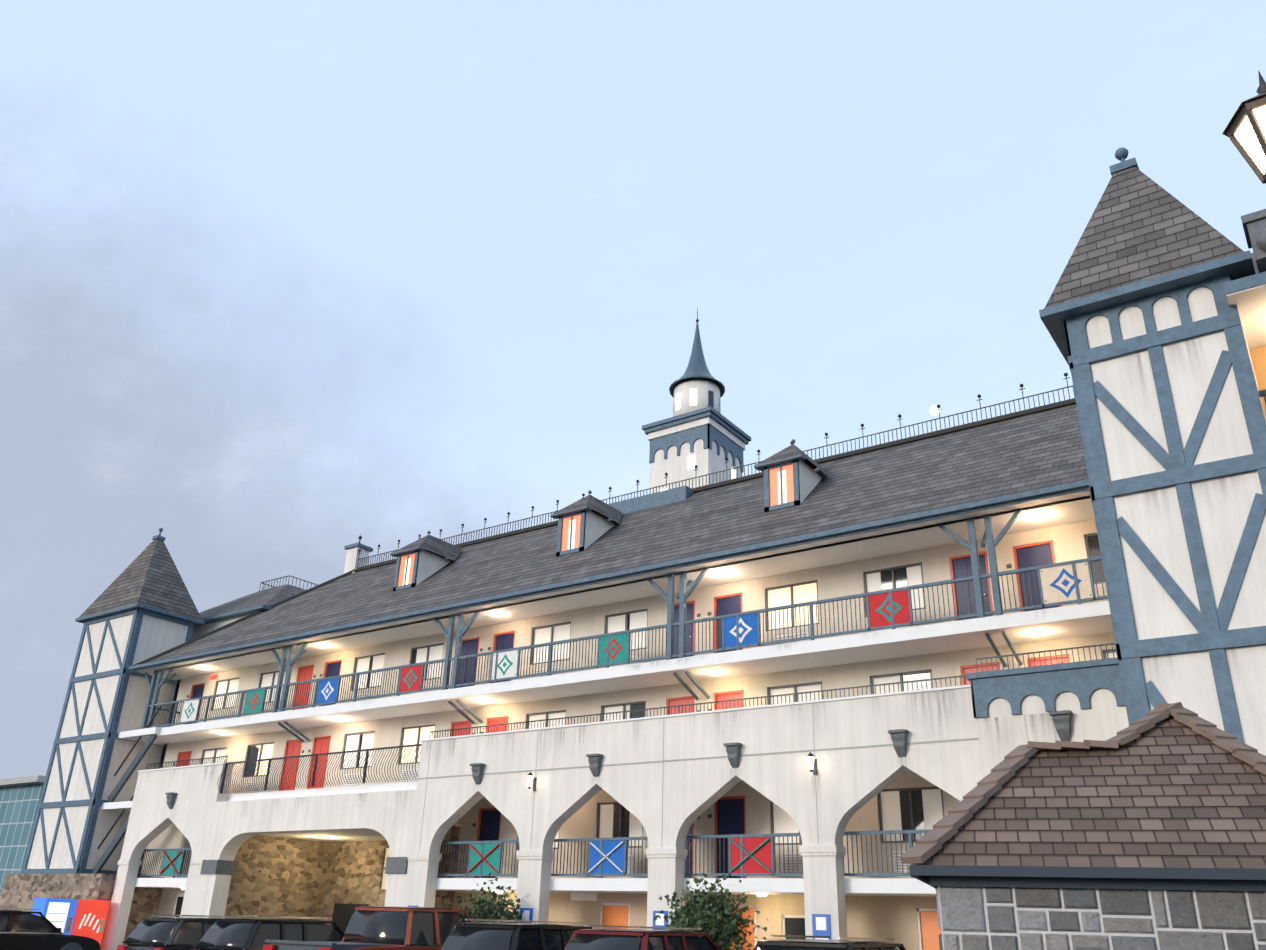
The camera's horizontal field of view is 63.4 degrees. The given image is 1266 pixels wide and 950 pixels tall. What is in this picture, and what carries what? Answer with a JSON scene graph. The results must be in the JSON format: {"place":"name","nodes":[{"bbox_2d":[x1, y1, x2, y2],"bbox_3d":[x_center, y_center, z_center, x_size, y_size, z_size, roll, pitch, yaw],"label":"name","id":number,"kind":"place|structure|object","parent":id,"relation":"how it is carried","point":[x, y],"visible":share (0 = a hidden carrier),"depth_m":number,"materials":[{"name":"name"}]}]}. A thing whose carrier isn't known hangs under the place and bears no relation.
{"place":"outdoors","nodes":[
{"label":"outdoors","id":0,"kind":"place"},
{"bbox_2d":[0,0,1265,778],"label":"sky","id":1,"kind":"structure","parent":0,"point":[283,284],"materials":[{"name":"blue"}]},
{"bbox_2d":[148,337,1250,812],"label":"dirt streaks","id":2,"kind":"object","parent":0,"point":[876,703],"visible":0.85,"depth_m":22.60,"materials":[{"name":"grey"}]},
{"bbox_2d":[929,405,939,415],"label":"moon","id":3,"kind":"object","parent":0,"point":[932,410],"visible":0.77,"depth_m":885.04,"materials":[{"name":"white"}]},
{"bbox_2d":[1039,147,1265,755],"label":"tower","id":4,"kind":"structure","parent":0,"point":[1151,267],"depth_m":15.46,"materials":[{"name":"white paint"}]},
{"bbox_2d":[1223,253,1265,415],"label":"wing","id":5,"kind":"structure","parent":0,"point":[1246,295],"depth_m":15.84,"materials":[{"name":"beige paint"}]},
{"bbox_2d":[1241,209,1265,272],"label":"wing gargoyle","id":6,"kind":"object","parent":5,"relation":"on","point":[1254,225],"visible":0.98,"depth_m":15.26,"materials":[{"name":"stone"}]},
{"bbox_2d":[1258,389,1265,403],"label":"wing railing","id":7,"kind":"object","parent":5,"relation":"on","point":[1262,393],"visible":1,"depth_m":15.32,"materials":[{"name":"grey metal"}]},
{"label":"pavement","id":8,"kind":"structure","parent":0,"visible":0},
{"bbox_2d":[31,898,109,946],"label":"vending machines","id":9,"kind":"object","parent":8,"relation":"on","point":[83,918],"visible":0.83,"depth_m":35.89,"materials":[{"name":"red plastic"}]},
{"bbox_2d":[101,657,1128,949],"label":"arcade wall","id":10,"kind":"structure","parent":8,"relation":"on","point":[667,805],"depth_m":25.73,"materials":[{"name":"white paint"}]},
{"bbox_2d":[165,710,1072,808],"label":"corbels","id":11,"kind":"object","parent":10,"relation":"attached to","point":[1060,719],"visible":1,"depth_m":24.74,"materials":[{"name":"stone"}]},
{"bbox_2d":[408,893,830,939],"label":"signs","id":12,"kind":"object","parent":10,"relation":"attached to","point":[821,924],"visible":0.44,"depth_m":24.48,"materials":[{"name":"blue"}]},
{"bbox_2d":[527,752,816,790],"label":"wall sconces","id":13,"kind":"object","parent":10,"relation":"attached to","point":[812,762],"depth_m":23.63,"materials":[{"name":"grey metal"}]},
{"bbox_2d":[654,873,768,949],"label":"bush","id":14,"kind":"object","parent":8,"relation":"on","point":[719,921],"visible":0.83,"depth_m":22.46,"materials":[{"name":"green plant"}]},
{"label":"ground","id":15,"kind":"structure","parent":0,"visible":0},
{"bbox_2d":[0,775,45,894],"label":"glass building","id":16,"kind":"structure","parent":15,"relation":"on","point":[19,798],"depth_m":169.69,"materials":[{"name":"teal glass"}]},
{"bbox_2d":[0,908,99,949],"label":"car","id":17,"kind":"object","parent":15,"relation":"on","point":[20,930],"visible":1,"depth_m":31.03,"materials":[{"name":"black paint"}]},
{"bbox_2d":[0,528,204,949],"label":"tower","id":18,"kind":"structure","parent":15,"relation":"on","point":[141,607],"depth_m":42.24,"materials":[{"name":"white paint"}]},
{"bbox_2d":[91,706,165,873],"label":"stair","id":19,"kind":"object","parent":15,"relation":"on","point":[152,733],"visible":0.35,"depth_m":40.30,"materials":[{"name":"grey concrete"}]},
{"bbox_2d":[117,914,254,949],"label":"car","id":20,"kind":"object","parent":15,"relation":"on","point":[170,933],"visible":0.52,"depth_m":24.15,"materials":[{"name":"grey paint"}]},
{"bbox_2d":[191,575,316,639],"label":"roof","id":21,"kind":"structure","parent":15,"relation":"on","point":[216,617],"depth_m":46.55,"materials":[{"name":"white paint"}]},
{"bbox_2d":[194,914,343,949],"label":"black suv","id":22,"kind":"object","parent":15,"relation":"on","point":[238,934],"visible":0.73,"depth_m":22.87,"materials":[{"name":"black paint"}]},
{"bbox_2d":[172,818,460,932],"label":"stone wall","id":23,"kind":"structure","parent":15,"relation":"on","point":[338,877],"depth_m":37.22,"materials":[{"name":"stone"}]},
{"bbox_2d":[263,906,473,949],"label":"pickup truck","id":24,"kind":"object","parent":15,"relation":"on","point":[394,928],"visible":0.75,"depth_m":20.79,"materials":[{"name":"brown paint"}]},
{"bbox_2d":[440,919,591,949],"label":"black suv","id":25,"kind":"object","parent":15,"relation":"on","point":[497,936],"visible":0.92,"depth_m":18.86,"materials":[{"name":"black paint"}]},
{"bbox_2d":[138,519,1114,949],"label":"building walls","id":26,"kind":"structure","parent":15,"relation":"on","point":[884,917],"depth_m":28.30,"materials":[{"name":"beige paint"}]},
{"bbox_2d":[131,399,1094,681],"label":"roof","id":27,"kind":"structure","parent":26,"relation":"on","point":[1031,449],"depth_m":30.56,"materials":[{"name":"grey tile"}]},
{"bbox_2d":[344,535,372,573],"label":"chimney","id":28,"kind":"object","parent":27,"relation":"on","point":[352,556],"visible":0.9,"depth_m":45.93,"materials":[{"name":"white paint"}]},
{"bbox_2d":[390,439,826,590],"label":"dormers","id":29,"kind":"object","parent":27,"relation":"on","point":[791,476],"visible":1,"depth_m":34.17,"materials":[{"name":"white paint"}]},
{"bbox_2d":[182,513,1043,895],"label":"ceiling lights","id":30,"kind":"object","parent":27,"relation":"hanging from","point":[1034,633],"visible":0.83,"depth_m":28.23,"materials":[{"name":"white"}]},
{"bbox_2d":[642,308,750,493],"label":"central tower","id":31,"kind":"structure","parent":27,"relation":"on","point":[702,432],"depth_m":40.14,"materials":[{"name":"white paint"}]},
{"bbox_2d":[357,373,1074,568],"bbox_3d":[0.973,0.426,37.120,32.390,0.990,0.120,-14,-28,32],"label":"roof cresting","id":32,"kind":"object","parent":27,"relation":"on","point":[826,437],"visible":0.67,"depth_m":33.86,"materials":[{"name":"blue metal"}]},
{"bbox_2d":[128,479,1106,871],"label":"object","id":33,"kind":"object","parent":26,"relation":"attached to","point":[798,861],"visible":0.27,"depth_m":27.35,"materials":[{"name":"concrete"}]},
{"bbox_2d":[134,601,1113,895],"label":"balcony slabs","id":34,"kind":"structure","parent":26,"relation":"attached to","point":[1010,631],"depth_m":27.03,"materials":[{"name":"white concrete"}]},
{"bbox_2d":[141,496,1089,728],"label":"balcony posts","id":35,"kind":"object","parent":34,"relation":"on","point":[683,595],"visible":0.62,"depth_m":28.25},
{"bbox_2d":[137,556,1114,877],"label":"railings","id":36,"kind":"object","parent":34,"relation":"on","point":[549,672],"visible":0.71,"depth_m":27.61,"materials":[{"name":"grey metal"}]},
{"bbox_2d":[160,562,1092,874],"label":"decorative railing panels","id":37,"kind":"object","parent":36,"relation":"attached to","point":[1058,584],"visible":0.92,"depth_m":26.66,"materials":[{"name":"multicoloured metal"}]},
{"bbox_2d":[176,533,1116,949],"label":"doors and windows","id":38,"kind":"structure","parent":26,"relation":"attached to","point":[912,809],"depth_m":27.92,"materials":[{"name":"white glass"}]},
{"bbox_2d":[564,925,719,949],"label":"red suv","id":39,"kind":"object","parent":15,"relation":"on","point":[614,939],"visible":1,"depth_m":17.56,"materials":[{"name":"red paint"}]},
{"bbox_2d":[754,935,905,949],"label":"black car","id":40,"kind":"object","parent":15,"relation":"on","point":[796,944],"visible":1,"depth_m":15.49,"materials":[{"name":"black paint"}]},
{"bbox_2d":[929,876,1265,949],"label":"stone wall","id":41,"kind":"structure","parent":15,"relation":"on","point":[1013,913],"depth_m":7.17,"materials":[{"name":"grey stone"}]},
{"bbox_2d":[900,702,1265,884],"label":"roof","id":42,"kind":"structure","parent":41,"relation":"on","point":[1176,790],"depth_m":7.75,"materials":[{"name":"brown tile"}]},
{"bbox_2d":[1222,70,1265,183],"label":"street lamp","id":43,"kind":"object","parent":15,"relation":"on","point":[1245,131],"visible":1,"depth_m":6.61,"materials":[{"name":"white glass"}]},
{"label":"planters","id":44,"kind":"object","parent":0,"visible":0},
{"bbox_2d":[444,872,523,922],"bbox_3d":[-3.649,11.597,26.270,1.965,2.619,3.017,-14,-28,32],"label":"bush","id":45,"kind":"object","parent":44,"relation":"in","point":[490,909],"visible":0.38,"depth_m":26.24,"materials":[{"name":"green plant"}]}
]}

